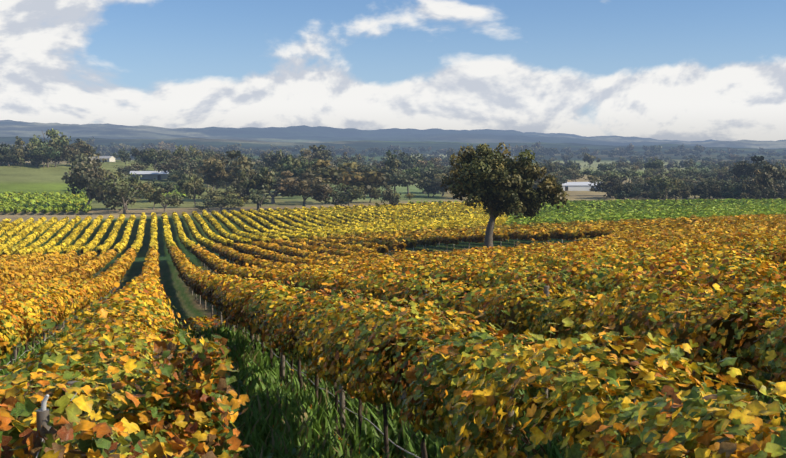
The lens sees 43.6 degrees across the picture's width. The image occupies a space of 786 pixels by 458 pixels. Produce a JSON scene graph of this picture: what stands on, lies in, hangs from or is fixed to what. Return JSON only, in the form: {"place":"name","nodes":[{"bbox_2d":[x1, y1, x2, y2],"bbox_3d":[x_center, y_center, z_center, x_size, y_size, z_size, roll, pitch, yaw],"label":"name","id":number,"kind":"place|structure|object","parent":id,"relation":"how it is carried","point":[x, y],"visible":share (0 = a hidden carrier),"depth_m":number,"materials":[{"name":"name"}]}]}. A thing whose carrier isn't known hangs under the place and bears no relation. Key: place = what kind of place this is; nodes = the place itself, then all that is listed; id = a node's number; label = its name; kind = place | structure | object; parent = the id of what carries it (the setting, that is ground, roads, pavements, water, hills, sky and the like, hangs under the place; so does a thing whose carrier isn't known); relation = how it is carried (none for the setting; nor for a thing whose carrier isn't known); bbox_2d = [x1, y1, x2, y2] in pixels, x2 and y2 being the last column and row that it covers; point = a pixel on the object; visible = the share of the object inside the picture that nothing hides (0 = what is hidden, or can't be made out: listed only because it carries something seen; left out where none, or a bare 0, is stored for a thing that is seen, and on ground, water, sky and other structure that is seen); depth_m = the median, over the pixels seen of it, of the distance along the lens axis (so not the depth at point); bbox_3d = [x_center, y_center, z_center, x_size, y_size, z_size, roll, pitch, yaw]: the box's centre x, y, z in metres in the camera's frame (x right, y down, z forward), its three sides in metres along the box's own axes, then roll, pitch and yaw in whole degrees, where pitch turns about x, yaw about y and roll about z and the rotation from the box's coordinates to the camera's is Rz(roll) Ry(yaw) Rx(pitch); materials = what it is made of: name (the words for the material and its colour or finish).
{"place":"outdoors","nodes":[
{"label":"outdoors","id":0,"kind":"place"},
{"bbox_2d":[0,326,769,457],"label":"vine dripline wires","id":1,"kind":"object","parent":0,"point":[338,401],"visible":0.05,"depth_m":13.48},
{"bbox_2d":[0,120,785,457],"bbox_3d":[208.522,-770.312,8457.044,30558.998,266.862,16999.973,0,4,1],"label":"ground","id":2,"kind":"structure","parent":0,"point":[40,178],"depth_m":1909.80,"materials":[{"name":"plant"}]},
{"bbox_2d":[0,146,15,165],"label":"tree","id":3,"kind":"object","parent":2,"relation":"on","point":[6,148],"visible":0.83,"depth_m":605.78,"materials":[{"name":"green plant"}]},
{"bbox_2d":[0,149,18,165],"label":"tree","id":4,"kind":"object","parent":2,"relation":"on","point":[11,157],"visible":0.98,"depth_m":603.32,"materials":[{"name":"green plant"}]},
{"bbox_2d":[12,136,24,148],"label":"tree","id":5,"kind":"object","parent":2,"relation":"on","point":[19,142],"visible":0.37,"depth_m":719.18,"materials":[{"name":"green plant"}]},
{"bbox_2d":[27,144,41,165],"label":"tree","id":6,"kind":"object","parent":2,"relation":"on","point":[32,155],"visible":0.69,"depth_m":616.09,"materials":[{"name":"green plant"}]},
{"bbox_2d":[37,149,51,167],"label":"tree","id":7,"kind":"object","parent":2,"relation":"on","point":[45,159],"visible":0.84,"depth_m":610.16,"materials":[{"name":"green plant"}]},
{"bbox_2d":[24,128,71,163],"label":"tree","id":8,"kind":"object","parent":2,"relation":"on","point":[52,133],"visible":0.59,"depth_m":639.98,"materials":[{"name":"green plant"}]},
{"bbox_2d":[27,140,70,167],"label":"tree","id":9,"kind":"object","parent":2,"relation":"on","point":[51,152],"visible":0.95,"depth_m":608.63,"materials":[{"name":"green plant"}]},
{"bbox_2d":[36,393,76,457],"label":"wooden post","id":10,"kind":"object","parent":2,"relation":"on","point":[42,416],"visible":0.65,"depth_m":3.55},
{"bbox_2d":[43,142,73,166],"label":"tree","id":11,"kind":"object","parent":2,"relation":"on","point":[64,155],"visible":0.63,"depth_m":623.93,"materials":[{"name":"green plant"}]},
{"bbox_2d":[64,153,86,164],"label":"tree","id":12,"kind":"object","parent":2,"relation":"on","point":[82,158],"visible":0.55,"depth_m":639.18,"materials":[{"name":"green plant"}]},
{"bbox_2d":[64,140,94,161],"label":"tree","id":13,"kind":"object","parent":2,"relation":"on","point":[87,149],"visible":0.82,"depth_m":644.73,"materials":[{"name":"green plant"}]},
{"bbox_2d":[61,149,125,206],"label":"gum tree","id":14,"kind":"object","parent":2,"relation":"on","point":[81,175],"visible":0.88,"depth_m":358.53,"materials":[{"name":"green plant"}]},
{"bbox_2d":[91,162,108,180],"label":"tree","id":15,"kind":"object","parent":2,"relation":"on","point":[102,172],"visible":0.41,"depth_m":488.70,"materials":[{"name":"green plant"}]},
{"bbox_2d":[95,156,114,161],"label":"shed","id":16,"kind":"structure","parent":2,"relation":"on","point":[110,158],"depth_m":771.88,"materials":[{"name":"beige"}]},
{"bbox_2d":[87,179,153,213],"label":"gum tree","id":17,"kind":"object","parent":2,"relation":"on","point":[118,189],"visible":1,"depth_m":344.09,"materials":[{"name":"green plant"}]},
{"bbox_2d":[104,170,142,209],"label":"tree","id":18,"kind":"object","parent":2,"relation":"on","point":[132,180],"visible":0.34,"depth_m":369.70,"materials":[{"name":"green plant"}]},
{"bbox_2d":[118,148,130,164],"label":"tree","id":19,"kind":"object","parent":2,"relation":"on","point":[122,157],"visible":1,"depth_m":742.36,"materials":[{"name":"green plant"}]},
{"bbox_2d":[113,165,136,176],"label":"tree","id":20,"kind":"object","parent":2,"relation":"on","point":[130,168],"visible":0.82,"depth_m":592.93,"materials":[{"name":"green plant"}]},
{"bbox_2d":[120,161,149,170],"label":"tree","id":21,"kind":"object","parent":2,"relation":"on","point":[143,167],"visible":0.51,"depth_m":620.48,"materials":[{"name":"green plant"}]},
{"bbox_2d":[130,147,149,160],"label":"gum tree","id":22,"kind":"object","parent":2,"relation":"on","point":[135,153],"visible":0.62,"depth_m":698.41,"materials":[{"name":"green plant"}]},
{"bbox_2d":[134,155,149,167],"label":"tree","id":23,"kind":"object","parent":2,"relation":"on","point":[137,160],"visible":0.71,"depth_m":633.58,"materials":[{"name":"green plant"}]},
{"bbox_2d":[130,171,168,179],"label":"shed","id":24,"kind":"structure","parent":2,"relation":"on","point":[160,175],"depth_m":587.92,"materials":[{"name":"grey"}]},
{"bbox_2d":[142,148,170,170],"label":"tree","id":25,"kind":"object","parent":2,"relation":"on","point":[155,157],"visible":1,"depth_m":639.67,"materials":[{"name":"green plant"}]},
{"bbox_2d":[144,178,176,192],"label":"tree","id":26,"kind":"object","parent":2,"relation":"on","point":[167,186],"visible":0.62,"depth_m":424.99,"materials":[{"name":"green plant"}]},
{"bbox_2d":[143,186,183,212],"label":"gum tree","id":27,"kind":"object","parent":2,"relation":"on","point":[156,197],"visible":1,"depth_m":343.33,"materials":[{"name":"green plant"}]},
{"bbox_2d":[157,141,177,150],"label":"tree","id":28,"kind":"object","parent":2,"relation":"on","point":[162,143],"visible":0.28,"depth_m":2195.39,"materials":[{"name":"green plant"}]},
{"bbox_2d":[153,156,198,172],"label":"tree","id":29,"kind":"object","parent":2,"relation":"on","point":[167,166],"visible":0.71,"depth_m":574.86,"materials":[{"name":"green plant"}]},
{"bbox_2d":[167,171,185,183],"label":"tree","id":30,"kind":"object","parent":2,"relation":"on","point":[173,176],"visible":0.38,"depth_m":529.57,"materials":[{"name":"green plant"}]},
{"bbox_2d":[173,145,202,160],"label":"tree","id":31,"kind":"object","parent":2,"relation":"on","point":[179,151],"visible":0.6,"depth_m":640.16,"materials":[{"name":"green plant"}]},
{"bbox_2d":[177,174,205,207],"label":"gum tree","id":32,"kind":"object","parent":2,"relation":"on","point":[191,190],"visible":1,"depth_m":380.31,"materials":[{"name":"green plant"}]},
{"bbox_2d":[176,160,214,184],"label":"tree","id":33,"kind":"object","parent":2,"relation":"on","point":[186,169],"visible":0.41,"depth_m":509.22,"materials":[{"name":"green plant"}]},
{"bbox_2d":[196,185,236,200],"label":"tree","id":34,"kind":"object","parent":2,"relation":"on","point":[232,191],"visible":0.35,"depth_m":383.84,"materials":[{"name":"green plant"}]},
{"bbox_2d":[204,180,230,189],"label":"tree","id":35,"kind":"object","parent":2,"relation":"on","point":[222,185],"visible":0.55,"depth_m":516.12,"materials":[{"name":"green plant"}]},
{"bbox_2d":[201,193,244,211],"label":"bush","id":36,"kind":"object","parent":2,"relation":"on","point":[219,200],"visible":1,"depth_m":356.26,"materials":[{"name":"green plant"}]},
{"bbox_2d":[194,150,255,200],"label":"gum tree","id":37,"kind":"object","parent":2,"relation":"on","point":[212,171],"visible":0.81,"depth_m":431.50,"materials":[{"name":"green plant"}]},
{"bbox_2d":[229,178,253,199],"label":"tree","id":38,"kind":"object","parent":2,"relation":"on","point":[242,189],"visible":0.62,"depth_m":403.56,"materials":[{"name":"green plant"}]},
{"bbox_2d":[235,167,276,209],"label":"tree","id":39,"kind":"object","parent":2,"relation":"on","point":[257,181],"visible":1,"depth_m":365.41,"materials":[{"name":"green plant"}]},
{"bbox_2d":[248,189,269,207],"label":"tree","id":40,"kind":"object","parent":2,"relation":"on","point":[256,198],"visible":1,"depth_m":359.94,"materials":[{"name":"green plant"}]},
{"bbox_2d":[229,380,298,457],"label":"mallow weeds","id":41,"kind":"object","parent":2,"relation":"on","point":[241,382],"visible":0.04,"depth_m":12.74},
{"bbox_2d":[263,150,285,168],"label":"tree","id":42,"kind":"object","parent":2,"relation":"on","point":[278,156],"visible":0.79,"depth_m":625.66,"materials":[{"name":"green plant"}]},
{"bbox_2d":[241,171,310,203],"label":"gum tree","id":43,"kind":"object","parent":2,"relation":"on","point":[284,174],"visible":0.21,"depth_m":410.55,"materials":[{"name":"green plant"}]},
{"bbox_2d":[271,154,300,177],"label":"tree","id":44,"kind":"object","parent":2,"relation":"on","point":[279,165],"visible":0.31,"depth_m":486.01,"materials":[{"name":"green plant"}]},
{"bbox_2d":[276,157,320,177],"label":"gum tree","id":45,"kind":"object","parent":2,"relation":"on","point":[294,171],"visible":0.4,"depth_m":476.88,"materials":[{"name":"green plant"}]},
{"bbox_2d":[275,172,336,206],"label":"tree","id":46,"kind":"object","parent":2,"relation":"on","point":[292,188],"visible":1,"depth_m":362.83,"materials":[{"name":"green plant"}]},
{"bbox_2d":[297,162,321,197],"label":"tree","id":47,"kind":"object","parent":2,"relation":"on","point":[309,169],"visible":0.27,"depth_m":452.93,"materials":[{"name":"green plant"}]},
{"bbox_2d":[299,145,332,162],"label":"tree","id":48,"kind":"object","parent":2,"relation":"on","point":[324,154],"visible":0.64,"depth_m":723.80,"materials":[{"name":"green plant"}]},
{"bbox_2d":[318,183,365,207],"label":"tree","id":49,"kind":"object","parent":2,"relation":"on","point":[339,200],"visible":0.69,"depth_m":371.51,"materials":[{"name":"green plant"}]},
{"bbox_2d":[332,185,363,205],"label":"tree","id":50,"kind":"object","parent":2,"relation":"on","point":[350,196],"visible":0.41,"depth_m":377.75,"materials":[{"name":"green plant"}]},
{"bbox_2d":[309,159,389,203],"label":"tree","id":51,"kind":"object","parent":2,"relation":"on","point":[333,175],"visible":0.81,"depth_m":406.12,"materials":[{"name":"green plant"}]},
{"bbox_2d":[339,152,361,162],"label":"tree","id":52,"kind":"object","parent":2,"relation":"on","point":[345,154],"visible":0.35,"depth_m":881.17,"materials":[{"name":"green plant"}]},
{"bbox_2d":[341,165,384,195],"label":"gum tree","id":53,"kind":"object","parent":2,"relation":"on","point":[361,171],"visible":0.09,"depth_m":480.78,"materials":[{"name":"green plant"}]},
{"bbox_2d":[363,183,382,202],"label":"tree","id":54,"kind":"object","parent":2,"relation":"on","point":[372,191],"visible":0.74,"depth_m":417.67,"materials":[{"name":"green plant"}]},
{"bbox_2d":[380,185,400,205],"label":"tree","id":55,"kind":"object","parent":2,"relation":"on","point":[387,194],"visible":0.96,"depth_m":370.90,"materials":[{"name":"green plant"}]},
{"bbox_2d":[23,314,758,457],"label":"leaf litter","id":56,"kind":"object","parent":2,"relation":"on","point":[210,320],"visible":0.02,"depth_m":43.72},
{"bbox_2d":[377,150,406,188],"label":"gum tree","id":57,"kind":"object","parent":2,"relation":"on","point":[392,162],"visible":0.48,"depth_m":468.49,"materials":[{"name":"green plant"}]},
{"bbox_2d":[0,323,785,457],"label":"grass","id":58,"kind":"structure","parent":2,"relation":"on","point":[290,415],"depth_m":14.80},
{"bbox_2d":[0,194,785,405],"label":"vine rows","id":59,"kind":"object","parent":2,"relation":"on","point":[716,325],"visible":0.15,"depth_m":13.03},
{"bbox_2d":[0,256,785,457],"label":"vine leaves","id":60,"kind":"object","parent":59,"relation":"attached to","point":[162,405],"visible":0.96,"depth_m":6.61,"materials":[{"name":"yellow plant"}]},
{"bbox_2d":[0,191,785,355],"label":"vine leaves","id":61,"kind":"object","parent":59,"relation":"attached to","point":[38,293],"visible":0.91,"depth_m":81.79,"materials":[{"name":"yellow plant"}]},
{"bbox_2d":[0,227,785,457],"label":"vine trunks","id":62,"kind":"object","parent":2,"relation":"on","point":[342,405],"visible":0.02,"depth_m":13.76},
{"bbox_2d":[381,170,417,192],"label":"tree","id":63,"kind":"object","parent":2,"relation":"on","point":[404,180],"visible":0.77,"depth_m":462.06,"materials":[{"name":"green plant"}]},
{"bbox_2d":[381,150,422,169],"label":"tree","id":64,"kind":"object","parent":2,"relation":"on","point":[402,156],"visible":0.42,"depth_m":747.30,"materials":[{"name":"green plant"}]},
{"bbox_2d":[398,167,420,193],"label":"gum tree","id":65,"kind":"object","parent":2,"relation":"on","point":[413,173],"visible":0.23,"depth_m":500.31,"materials":[{"name":"green plant"}]},
{"bbox_2d":[417,161,434,174],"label":"tree","id":66,"kind":"object","parent":2,"relation":"on","point":[429,166],"visible":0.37,"depth_m":621.14,"materials":[{"name":"green plant"}]},
{"bbox_2d":[414,157,441,168],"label":"tree","id":67,"kind":"object","parent":2,"relation":"on","point":[433,161],"visible":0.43,"depth_m":724.47,"materials":[{"name":"green plant"}]},
{"bbox_2d":[412,177,448,196],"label":"tree","id":68,"kind":"object","parent":2,"relation":"on","point":[424,185],"visible":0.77,"depth_m":468.08,"materials":[{"name":"green plant"}]},
{"bbox_2d":[426,178,443,196],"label":"tree","id":69,"kind":"object","parent":2,"relation":"on","point":[434,189],"visible":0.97,"depth_m":465.95,"materials":[{"name":"green plant"}]},
{"bbox_2d":[420,165,451,193],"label":"tree","id":70,"kind":"object","parent":2,"relation":"on","point":[424,173],"visible":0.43,"depth_m":510.19,"materials":[{"name":"green plant"}]},
{"bbox_2d":[429,170,452,195],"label":"gum tree","id":71,"kind":"object","parent":2,"relation":"on","point":[439,176],"visible":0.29,"depth_m":479.36,"materials":[{"name":"green plant"}]},
{"bbox_2d":[440,142,569,247],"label":"tree","id":72,"kind":"object","parent":2,"relation":"on","point":[489,184],"visible":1,"depth_m":123.70,"materials":[{"name":"green plant"}]},
{"bbox_2d":[536,163,555,175],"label":"tree","id":73,"kind":"object","parent":2,"relation":"on","point":[550,168],"visible":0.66,"depth_m":618.32,"materials":[{"name":"green plant"}]},
{"bbox_2d":[550,172,567,184],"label":"tree","id":74,"kind":"object","parent":2,"relation":"on","point":[562,180],"visible":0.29,"depth_m":542.90,"materials":[{"name":"green plant"}]},
{"bbox_2d":[556,164,577,171],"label":"tree","id":75,"kind":"object","parent":2,"relation":"on","point":[561,168],"visible":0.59,"depth_m":690.91,"materials":[{"name":"green plant"}]},
{"bbox_2d":[567,168,584,181],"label":"tree","id":76,"kind":"object","parent":2,"relation":"on","point":[575,172],"visible":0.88,"depth_m":648.35,"materials":[{"name":"green plant"}]},
{"bbox_2d":[562,182,601,190],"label":"white shed","id":77,"kind":"structure","parent":2,"relation":"on","point":[576,186],"depth_m":556.70,"materials":[{"name":"white"}]},
{"bbox_2d":[582,152,600,167],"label":"tree","id":78,"kind":"object","parent":2,"relation":"on","point":[588,158],"visible":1,"depth_m":1129.43,"materials":[{"name":"green plant"}]},
{"bbox_2d":[583,164,602,177],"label":"tree","id":79,"kind":"object","parent":2,"relation":"on","point":[589,172],"visible":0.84,"depth_m":630.24,"materials":[{"name":"green plant"}]},
{"bbox_2d":[597,162,615,173],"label":"tree","id":80,"kind":"object","parent":2,"relation":"on","point":[600,167],"visible":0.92,"depth_m":791.07,"materials":[{"name":"green plant"}]},
{"bbox_2d":[589,178,624,198],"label":"tree","id":81,"kind":"object","parent":2,"relation":"on","point":[602,185],"visible":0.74,"depth_m":454.98,"materials":[{"name":"green plant"}]},
{"bbox_2d":[584,171,632,195],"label":"tree","id":82,"kind":"object","parent":2,"relation":"on","point":[594,178],"visible":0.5,"depth_m":484.68,"materials":[{"name":"green plant"}]},
{"bbox_2d":[609,147,626,156],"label":"tree","id":83,"kind":"object","parent":2,"relation":"on","point":[616,151],"visible":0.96,"depth_m":2423.55,"materials":[{"name":"green plant"}]},
{"bbox_2d":[611,179,632,199],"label":"tree","id":84,"kind":"object","parent":2,"relation":"on","point":[618,188],"visible":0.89,"depth_m":428.82,"materials":[{"name":"green plant"}]},
{"bbox_2d":[618,187,642,199],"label":"tree","id":85,"kind":"object","parent":2,"relation":"on","point":[633,194],"visible":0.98,"depth_m":423.98,"materials":[{"name":"green plant"}]},
{"bbox_2d":[629,175,650,182],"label":"tree","id":86,"kind":"object","parent":2,"relation":"on","point":[639,179],"visible":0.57,"depth_m":587.95,"materials":[{"name":"green plant"}]},
{"bbox_2d":[636,181,659,191],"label":"tree","id":87,"kind":"object","parent":2,"relation":"on","point":[644,186],"visible":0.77,"depth_m":467.19,"materials":[{"name":"green plant"}]},
{"bbox_2d":[644,157,664,168],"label":"tree","id":88,"kind":"object","parent":2,"relation":"on","point":[657,163],"visible":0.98,"depth_m":771.01,"materials":[{"name":"green plant"}]},
{"bbox_2d":[650,145,661,153],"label":"tree","id":89,"kind":"object","parent":2,"relation":"on","point":[655,148],"visible":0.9,"depth_m":2552.18,"materials":[{"name":"green plant"}]},
{"bbox_2d":[644,176,684,199],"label":"tree","id":90,"kind":"object","parent":2,"relation":"on","point":[661,193],"visible":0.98,"depth_m":420.19,"materials":[{"name":"green plant"}]},
{"bbox_2d":[644,173,694,183],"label":"tree","id":91,"kind":"object","parent":2,"relation":"on","point":[687,180],"visible":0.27,"depth_m":564.99,"materials":[{"name":"green plant"}]},
{"bbox_2d":[674,185,690,198],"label":"tree","id":92,"kind":"object","parent":2,"relation":"on","point":[682,192],"visible":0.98,"depth_m":422.53,"materials":[{"name":"green plant"}]},
{"bbox_2d":[669,166,699,179],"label":"tree","id":93,"kind":"object","parent":2,"relation":"on","point":[686,171],"visible":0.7,"depth_m":632.11,"materials":[{"name":"green plant"}]},
{"bbox_2d":[684,158,695,167],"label":"tree","id":94,"kind":"object","parent":2,"relation":"on","point":[688,163],"visible":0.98,"depth_m":1010.66,"materials":[{"name":"green plant"}]},
{"bbox_2d":[697,184,712,194],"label":"tree","id":95,"kind":"object","parent":2,"relation":"on","point":[706,190],"visible":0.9,"depth_m":428.88,"materials":[{"name":"green plant"}]},
{"bbox_2d":[698,177,721,197],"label":"tree","id":96,"kind":"object","parent":2,"relation":"on","point":[715,182],"visible":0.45,"depth_m":434.54,"materials":[{"name":"green plant"}]},
{"bbox_2d":[703,184,726,198],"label":"tree","id":97,"kind":"object","parent":2,"relation":"on","point":[715,193],"visible":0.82,"depth_m":426.75,"materials":[{"name":"green plant"}]},
{"bbox_2d":[711,167,728,179],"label":"tree","id":98,"kind":"object","parent":2,"relation":"on","point":[723,171],"visible":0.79,"depth_m":652.88,"materials":[{"name":"green plant"}]},
{"bbox_2d":[718,188,747,198],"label":"tree","id":99,"kind":"object","parent":2,"relation":"on","point":[728,195],"visible":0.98,"depth_m":407.97,"materials":[{"name":"green plant"}]},
{"bbox_2d":[721,175,751,193],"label":"tree","id":100,"kind":"object","parent":2,"relation":"on","point":[735,186],"visible":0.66,"depth_m":421.08,"materials":[{"name":"green plant"}]},
{"bbox_2d":[738,193,756,199],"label":"bush","id":101,"kind":"object","parent":2,"relation":"on","point":[750,197],"visible":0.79,"depth_m":404.01,"materials":[{"name":"green plant"}]},
{"bbox_2d":[728,155,769,179],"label":"tree","id":102,"kind":"object","parent":2,"relation":"on","point":[739,169],"visible":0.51,"depth_m":511.98,"materials":[{"name":"green plant"}]},
{"bbox_2d":[750,184,774,199],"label":"tree","id":103,"kind":"object","parent":2,"relation":"on","point":[760,192],"visible":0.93,"depth_m":401.22,"materials":[{"name":"green plant"}]},
{"bbox_2d":[742,163,785,197],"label":"tree","id":104,"kind":"object","parent":2,"relation":"on","point":[769,175],"visible":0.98,"depth_m":406.94,"materials":[{"name":"green plant"}]},
{"bbox_2d":[755,186,777,197],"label":"tree","id":105,"kind":"object","parent":2,"relation":"on","point":[772,193],"visible":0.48,"depth_m":405.79,"materials":[{"name":"green plant"}]},
{"bbox_2d":[775,160,785,189],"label":"tree","id":106,"kind":"object","parent":2,"relation":"on","point":[783,171],"visible":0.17,"depth_m":499.22,"materials":[{"name":"green plant"}]},
{"bbox_2d":[0,0,785,140],"label":"sky","id":107,"kind":"structure","parent":0,"point":[682,70],"materials":[{"name":"blue"}]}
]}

